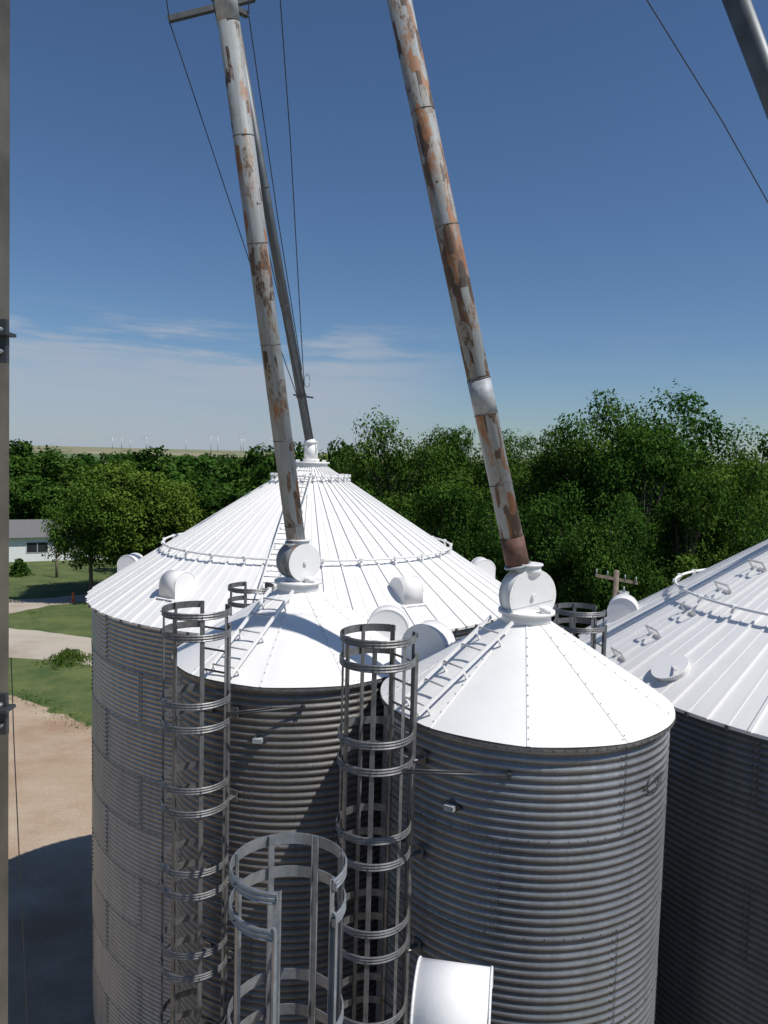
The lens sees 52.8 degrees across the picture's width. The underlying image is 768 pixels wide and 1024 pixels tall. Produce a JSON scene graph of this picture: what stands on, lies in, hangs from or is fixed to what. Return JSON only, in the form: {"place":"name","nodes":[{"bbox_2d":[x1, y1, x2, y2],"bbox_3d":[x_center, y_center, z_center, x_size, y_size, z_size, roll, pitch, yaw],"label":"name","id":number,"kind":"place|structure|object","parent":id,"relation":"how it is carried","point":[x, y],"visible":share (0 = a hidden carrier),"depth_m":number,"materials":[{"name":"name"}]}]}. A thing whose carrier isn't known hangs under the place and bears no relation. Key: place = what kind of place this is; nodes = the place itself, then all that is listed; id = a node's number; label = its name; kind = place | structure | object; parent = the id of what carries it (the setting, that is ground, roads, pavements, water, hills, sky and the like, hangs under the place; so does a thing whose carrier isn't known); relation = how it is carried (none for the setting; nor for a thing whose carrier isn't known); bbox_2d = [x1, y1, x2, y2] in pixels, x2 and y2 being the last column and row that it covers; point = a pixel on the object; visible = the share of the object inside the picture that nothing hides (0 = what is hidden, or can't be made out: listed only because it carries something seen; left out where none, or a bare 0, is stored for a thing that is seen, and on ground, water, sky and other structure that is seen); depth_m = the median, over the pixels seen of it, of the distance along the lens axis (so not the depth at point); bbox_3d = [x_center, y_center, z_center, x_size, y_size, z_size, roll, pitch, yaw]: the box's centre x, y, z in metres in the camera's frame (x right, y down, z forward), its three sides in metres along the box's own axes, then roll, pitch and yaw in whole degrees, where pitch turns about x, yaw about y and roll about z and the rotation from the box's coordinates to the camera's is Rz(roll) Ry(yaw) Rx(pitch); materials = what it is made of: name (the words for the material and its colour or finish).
{"place":"outdoors","nodes":[
{"label":"outdoors","id":0,"kind":"place"},
{"bbox_2d":[0,0,9,1023],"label":"post","id":1,"kind":"object","parent":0,"point":[4,297],"depth_m":1.59,"materials":[{"name":"metal"}]},
{"bbox_2d":[0,319,15,734],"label":"brackets","id":2,"kind":"object","parent":1,"relation":"attached to","point":[6,707],"visible":1,"depth_m":1.46,"materials":[{"name":"metal"}]},
{"bbox_2d":[11,657,26,1023],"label":"guy cable","id":3,"kind":"object","parent":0,"point":[18,841],"visible":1,"depth_m":3.11,"materials":[{"name":"metal"}]},
{"bbox_2d":[9,594,86,613],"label":"gravel driveway","id":4,"kind":"structure","parent":0,"point":[20,605],"depth_m":72.82,"materials":[{"name":"beige gravel"}]},
{"bbox_2d":[8,695,92,1023],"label":"dirt yard","id":5,"kind":"structure","parent":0,"point":[53,760],"depth_m":27.12,"materials":[{"name":"beige soil"}]},
{"bbox_2d":[159,601,238,1023],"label":"ladder cage","id":6,"kind":"object","parent":5,"relation":"on","point":[201,788],"visible":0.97,"depth_m":9.91,"materials":[{"name":"metal"}]},
{"bbox_2d":[227,832,347,1023],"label":"ladder cage","id":7,"kind":"object","parent":5,"relation":"on","point":[271,977],"visible":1,"depth_m":5.93,"materials":[{"name":"metal"}]},
{"bbox_2d":[171,538,408,1023],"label":"grain bin","id":8,"kind":"object","parent":5,"relation":"on","point":[286,666],"visible":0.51,"depth_m":10.65,"materials":[{"name":"metal"}]},
{"bbox_2d":[214,0,306,545],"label":"grain spout pipe","id":9,"kind":"object","parent":8,"relation":"on","point":[228,20],"visible":1,"depth_m":10.86,"materials":[{"name":"silver metal"}]},
{"bbox_2d":[167,0,255,22],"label":"spout truss arm","id":10,"kind":"object","parent":9,"relation":"attached to","point":[193,13],"visible":0.81,"depth_m":14.54},
{"bbox_2d":[166,0,301,398],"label":"guy cable","id":11,"kind":"object","parent":10,"relation":"attached to","point":[215,158],"visible":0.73,"depth_m":15.53,"materials":[{"name":"metal"}]},
{"bbox_2d":[212,1,301,397],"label":"guy cable","id":12,"kind":"object","parent":10,"relation":"attached to","point":[275,281],"visible":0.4,"depth_m":17.73,"materials":[{"name":"metal"}]},
{"bbox_2d":[248,0,301,370],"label":"guy cable","id":13,"kind":"object","parent":10,"relation":"attached to","point":[272,181],"visible":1,"depth_m":16.18,"materials":[{"name":"metal"}]},
{"bbox_2d":[85,439,501,1023],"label":"grain bin","id":14,"kind":"object","parent":5,"relation":"on","point":[374,553],"visible":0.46,"depth_m":17.16,"materials":[{"name":"metal"}]},
{"bbox_2d":[240,23,312,439],"bbox_3d":[-2.634,-6.584,18.263,0.269,10.394,0.269,4,26,25],"label":"grain spout pipe","id":15,"kind":"object","parent":14,"relation":"on","point":[279,273],"visible":0.72,"depth_m":18.48,"materials":[{"name":"metal"}]},
{"bbox_2d":[293,374,313,397],"bbox_3d":[-1.991,-3.104,19.087,0.505,0.586,0.137,2,4,0],"label":"cable clamp","id":16,"kind":"object","parent":15,"relation":"on","point":[306,387],"visible":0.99,"depth_m":19.11,"materials":[{"name":"metal"}]},
{"bbox_2d":[334,623,425,1023],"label":"ladder cage","id":17,"kind":"object","parent":5,"relation":"on","point":[362,646],"visible":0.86,"depth_m":8.91,"materials":[{"name":"metal"}]},
{"bbox_2d":[409,956,492,1023],"bbox_3d":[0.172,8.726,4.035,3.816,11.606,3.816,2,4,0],"label":"housing","id":18,"kind":"object","parent":5,"relation":"on","point":[446,992],"visible":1,"depth_m":4.69,"materials":[{"name":"metal"}]},
{"bbox_2d":[375,562,675,1023],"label":"grain bin","id":19,"kind":"object","parent":5,"relation":"on","point":[541,776],"visible":0.84,"depth_m":8.80,"materials":[{"name":"metal"}]},
{"bbox_2d":[387,0,530,569],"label":"grain spout pipe","id":20,"kind":"object","parent":19,"relation":"attached to","point":[435,171],"visible":1,"depth_m":9.61,"materials":[{"name":"silver metal"}]},
{"bbox_2d":[553,603,606,656],"bbox_3d":[3.258,7.749,13.746,1.024,12.260,0.893,2,4,0],"label":"ladder cage","id":21,"kind":"object","parent":5,"relation":"on","point":[572,620],"visible":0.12,"depth_m":13.13,"materials":[{"name":"metal"}]},
{"bbox_2d":[595,569,637,597],"bbox_3d":[8.813,7.498,30.054,1.730,10.604,0.450,2,4,0],"label":"utility pole","id":22,"kind":"object","parent":5,"relation":"on","point":[616,579],"visible":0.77,"depth_m":29.69,"materials":[{"name":"brown wood"}]},
{"bbox_2d":[578,539,767,1023],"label":"grain bin","id":23,"kind":"object","parent":5,"relation":"on","point":[693,649],"visible":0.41,"depth_m":11.47,"materials":[{"name":"metal"}]},
{"bbox_2d":[722,0,767,118],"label":"grain spout pipe","id":24,"kind":"object","parent":23,"relation":"on","point":[747,29],"depth_m":10.78,"materials":[{"name":"metal"}]},
{"bbox_2d":[9,628,91,665],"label":"gravel road","id":25,"kind":"structure","parent":0,"point":[33,644],"depth_m":57.62,"materials":[{"name":"beige gravel"}]},
{"bbox_2d":[227,581,274,615],"bbox_3d":[-2.663,7.489,15.143,0.893,12.260,1.019,2,4,0],"label":"ladder cage","id":26,"kind":"object","parent":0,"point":[245,591],"visible":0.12,"depth_m":14.34,"materials":[{"name":"metal"}]},
{"bbox_2d":[280,0,304,386],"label":"guy cable","id":27,"kind":"object","parent":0,"point":[292,184],"visible":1,"depth_m":16.37,"materials":[{"name":"metal"}]},
{"bbox_2d":[9,445,766,726],"bbox_3d":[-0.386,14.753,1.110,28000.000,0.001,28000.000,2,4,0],"label":"ground","id":28,"kind":"structure","parent":0,"point":[67,688],"depth_m":66.24,"materials":[{"name":"green plant"}]},
{"bbox_2d":[9,456,30,474],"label":"deciduous tree","id":29,"kind":"object","parent":28,"relation":"on","point":[21,461],"visible":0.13,"depth_m":117.58,"materials":[{"name":"green plant"}]},
{"bbox_2d":[9,438,42,519],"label":"deciduous tree","id":30,"kind":"object","parent":28,"relation":"on","point":[13,462],"visible":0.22,"depth_m":117.54,"materials":[{"name":"green plant"}]},
{"bbox_2d":[9,473,68,519],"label":"deciduous tree","id":31,"kind":"object","parent":28,"relation":"on","point":[33,500],"visible":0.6,"depth_m":110.39,"materials":[{"name":"green plant"}]},
{"bbox_2d":[9,440,73,518],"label":"deciduous tree","id":32,"kind":"object","parent":28,"relation":"on","point":[49,462],"visible":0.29,"depth_m":120.87,"materials":[{"name":"green plant"}]},
{"bbox_2d":[9,599,91,730],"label":"weeds","id":33,"kind":"object","parent":28,"relation":"on","point":[67,654],"visible":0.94,"depth_m":52.35,"materials":[{"name":"green plant"}]},
{"bbox_2d":[9,556,93,577],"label":"garden shrubs","id":34,"kind":"object","parent":28,"relation":"on","point":[18,567],"visible":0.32,"depth_m":87.17,"materials":[{"name":"green plant"}]},
{"bbox_2d":[55,549,57,577],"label":"utility pole","id":35,"kind":"object","parent":28,"relation":"on","point":[56,569],"visible":0.82,"depth_m":86.70,"materials":[{"name":"brown wood"}]},
{"bbox_2d":[9,537,107,561],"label":"walls","id":36,"kind":"structure","parent":28,"relation":"on","point":[17,547],"depth_m":97.98,"materials":[{"name":"white paint"}]},
{"bbox_2d":[9,519,71,537],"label":"gable roof","id":37,"kind":"structure","parent":36,"relation":"on","point":[29,528],"depth_m":99.30,"materials":[{"name":"grey"}]},
{"bbox_2d":[26,542,60,552],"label":"windows","id":38,"kind":"structure","parent":36,"relation":"attached to","point":[35,547],"depth_m":98.35,"materials":[{"name":"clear glass"}]},
{"bbox_2d":[32,451,92,507],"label":"deciduous tree","id":39,"kind":"object","parent":28,"relation":"on","point":[65,474],"visible":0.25,"depth_m":123.62,"materials":[{"name":"green plant"}]},
{"bbox_2d":[37,475,134,589],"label":"deciduous tree","id":40,"kind":"object","parent":28,"relation":"on","point":[63,528],"visible":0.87,"depth_m":71.48,"materials":[{"name":"green plant"}]},
{"bbox_2d":[55,456,125,537],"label":"deciduous tree","id":41,"kind":"object","parent":28,"relation":"on","point":[83,474],"visible":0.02,"depth_m":108.72,"materials":[{"name":"green plant"}]},
{"bbox_2d":[57,459,199,564],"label":"deciduous tree","id":42,"kind":"object","parent":28,"relation":"on","point":[137,505],"visible":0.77,"depth_m":74.65,"materials":[{"name":"green plant"}]},
{"bbox_2d":[96,445,178,552],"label":"deciduous tree","id":43,"kind":"object","parent":28,"relation":"on","point":[144,457],"visible":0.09,"depth_m":107.56,"materials":[{"name":"green plant"}]},
{"bbox_2d":[130,477,210,555],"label":"deciduous tree","id":44,"kind":"object","parent":28,"relation":"on","point":[196,518],"visible":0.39,"depth_m":78.97,"materials":[{"name":"green plant"}]},
{"bbox_2d":[139,455,217,483],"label":"deciduous tree","id":45,"kind":"object","parent":28,"relation":"on","point":[181,468],"visible":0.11,"depth_m":108.15,"materials":[{"name":"green plant"}]},
{"bbox_2d":[137,474,242,527],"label":"deciduous tree","id":46,"kind":"object","parent":28,"relation":"on","point":[205,488],"visible":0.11,"depth_m":89.65,"materials":[{"name":"green plant"}]},
{"bbox_2d":[165,453,254,509],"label":"deciduous tree","id":47,"kind":"object","parent":28,"relation":"on","point":[216,474],"visible":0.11,"depth_m":102.97,"materials":[{"name":"green plant"}]},
{"bbox_2d":[200,475,261,519],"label":"deciduous tree","id":48,"kind":"object","parent":28,"relation":"on","point":[216,502],"visible":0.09,"depth_m":81.45,"materials":[{"name":"green plant"}]},
{"bbox_2d":[221,443,276,492],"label":"deciduous tree","id":49,"kind":"object","parent":28,"relation":"on","point":[245,462],"visible":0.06,"depth_m":95.63,"materials":[{"name":"green plant"}]},
{"bbox_2d":[237,482,264,498],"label":"deciduous tree","id":50,"kind":"object","parent":28,"relation":"on","point":[244,493],"visible":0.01,"depth_m":70.70,"materials":[{"name":"green plant"}]},
{"bbox_2d":[247,441,336,490],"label":"deciduous tree","id":51,"kind":"object","parent":28,"relation":"on","point":[261,478],"visible":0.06,"depth_m":80.95,"materials":[{"name":"green plant"}]},
{"bbox_2d":[303,448,340,471],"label":"deciduous tree","id":52,"kind":"object","parent":28,"relation":"on","point":[325,456],"visible":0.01,"depth_m":73.53,"materials":[{"name":"green plant"}]},
{"bbox_2d":[327,436,362,479],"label":"deciduous tree","id":53,"kind":"object","parent":28,"relation":"on","point":[342,443],"visible":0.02,"depth_m":70.41,"materials":[{"name":"green plant"}]},
{"bbox_2d":[331,444,406,497],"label":"deciduous tree","id":54,"kind":"object","parent":28,"relation":"on","point":[338,468],"visible":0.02,"depth_m":61.17,"materials":[{"name":"green plant"}]},
{"bbox_2d":[16,450,767,515],"bbox_3d":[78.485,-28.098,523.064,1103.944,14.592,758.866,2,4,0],"label":"distant tree line","id":55,"kind":"object","parent":28,"relation":"on","point":[91,462],"visible":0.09,"depth_m":476.11,"materials":[{"name":"green plant"}]},
{"bbox_2d":[376,488,435,534],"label":"deciduous tree","id":56,"kind":"object","parent":28,"relation":"on","point":[398,510],"visible":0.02,"depth_m":43.90,"materials":[{"name":"green plant"}]},
{"bbox_2d":[343,405,476,538],"bbox_3d":[0.594,2.157,50.160,10.588,17.908,10.606,-1,5,-32],"label":"deciduous tree","id":57,"kind":"object","parent":28,"relation":"on","point":[418,465],"visible":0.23,"depth_m":49.01,"materials":[{"name":"green plant"}]},
{"bbox_2d":[399,424,479,529],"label":"deciduous tree","id":58,"kind":"object","parent":28,"relation":"on","point":[457,440],"visible":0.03,"depth_m":54.97,"materials":[{"name":"green plant"}]},
{"bbox_2d":[402,478,496,560],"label":"deciduous tree","id":59,"kind":"object","parent":28,"relation":"on","point":[457,510],"visible":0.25,"depth_m":41.27,"materials":[{"name":"green plant"}]},
{"bbox_2d":[435,429,540,542],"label":"deciduous tree","id":60,"kind":"object","parent":28,"relation":"on","point":[481,482],"visible":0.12,"depth_m":52.86,"materials":[{"name":"green plant"}]},
{"bbox_2d":[451,488,544,581],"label":"deciduous tree","id":61,"kind":"object","parent":28,"relation":"on","point":[488,554],"visible":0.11,"depth_m":38.10,"materials":[{"name":"green plant"}]},
{"bbox_2d":[486,433,548,500],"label":"deciduous tree","id":62,"kind":"object","parent":28,"relation":"on","point":[527,447],"visible":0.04,"depth_m":59.63,"materials":[{"name":"green plant"}]},
{"bbox_2d":[482,479,602,637],"bbox_3d":[7.681,5.368,36.492,6.946,13.927,7.010,3,4,14],"label":"deciduous tree","id":63,"kind":"object","parent":28,"relation":"on","point":[553,554],"visible":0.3,"depth_m":35.17,"materials":[{"name":"green plant"}]},
{"bbox_2d":[496,421,590,578],"bbox_3d":[10.096,3.080,46.179,7.471,17.161,8.549,-3,6,-45],"label":"deciduous tree","id":64,"kind":"object","parent":28,"relation":"on","point":[542,479],"visible":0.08,"depth_m":45.01,"materials":[{"name":"green plant"}]},
{"bbox_2d":[514,389,674,566],"bbox_3d":[11.688,2.366,44.115,10.098,18.978,10.005,1,4,-4],"label":"deciduous tree","id":65,"kind":"object","parent":28,"relation":"on","point":[578,456],"visible":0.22,"depth_m":42.72,"materials":[{"name":"green plant"}]},
{"bbox_2d":[560,483,669,638],"bbox_3d":[9.803,5.632,33.430,5.806,13.970,6.644,3,5,23],"label":"deciduous tree","id":66,"kind":"object","parent":28,"relation":"on","point":[601,590],"visible":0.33,"depth_m":32.58,"materials":[{"name":"green plant"}]},
{"bbox_2d":[562,420,706,593],"bbox_3d":[13.279,3.672,40.505,8.516,16.999,7.636,1,4,-12],"label":"deciduous tree","id":67,"kind":"object","parent":28,"relation":"on","point":[641,448],"visible":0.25,"depth_m":39.56,"materials":[{"name":"green plant"}]},
{"bbox_2d":[624,464,742,597],"bbox_3d":[13.493,5.249,34.189,6.491,14.812,7.239,1,4,-7],"label":"deciduous tree","id":68,"kind":"object","parent":28,"relation":"on","point":[689,532],"visible":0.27,"depth_m":33.46,"materials":[{"name":"green plant"}]},
{"bbox_2d":[612,378,765,564],"bbox_3d":[17.695,1.899,47.028,12.722,19.786,14.558,2,4,6],"label":"deciduous tree","id":69,"kind":"object","parent":28,"relation":"on","point":[696,430],"visible":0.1,"depth_m":45.94,"materials":[{"name":"green plant"}]},
{"bbox_2d":[655,417,767,555],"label":"deciduous tree","id":70,"kind":"object","parent":28,"relation":"on","point":[750,479],"visible":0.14,"depth_m":40.91,"materials":[{"name":"green plant"}]},
{"bbox_2d":[711,488,767,565],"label":"deciduous tree","id":71,"kind":"object","parent":28,"relation":"on","point":[747,541],"visible":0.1,"depth_m":33.05,"materials":[{"name":"green plant"}]},
{"bbox_2d":[9,0,767,463],"label":"sky","id":72,"kind":"structure","parent":0,"point":[613,228],"materials":[{"name":"blue"}]},
{"bbox_2d":[646,0,767,202],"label":"guy cable","id":73,"kind":"object","parent":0,"point":[707,98],"visible":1,"depth_m":9.13,"materials":[{"name":"metal"}]}
]}

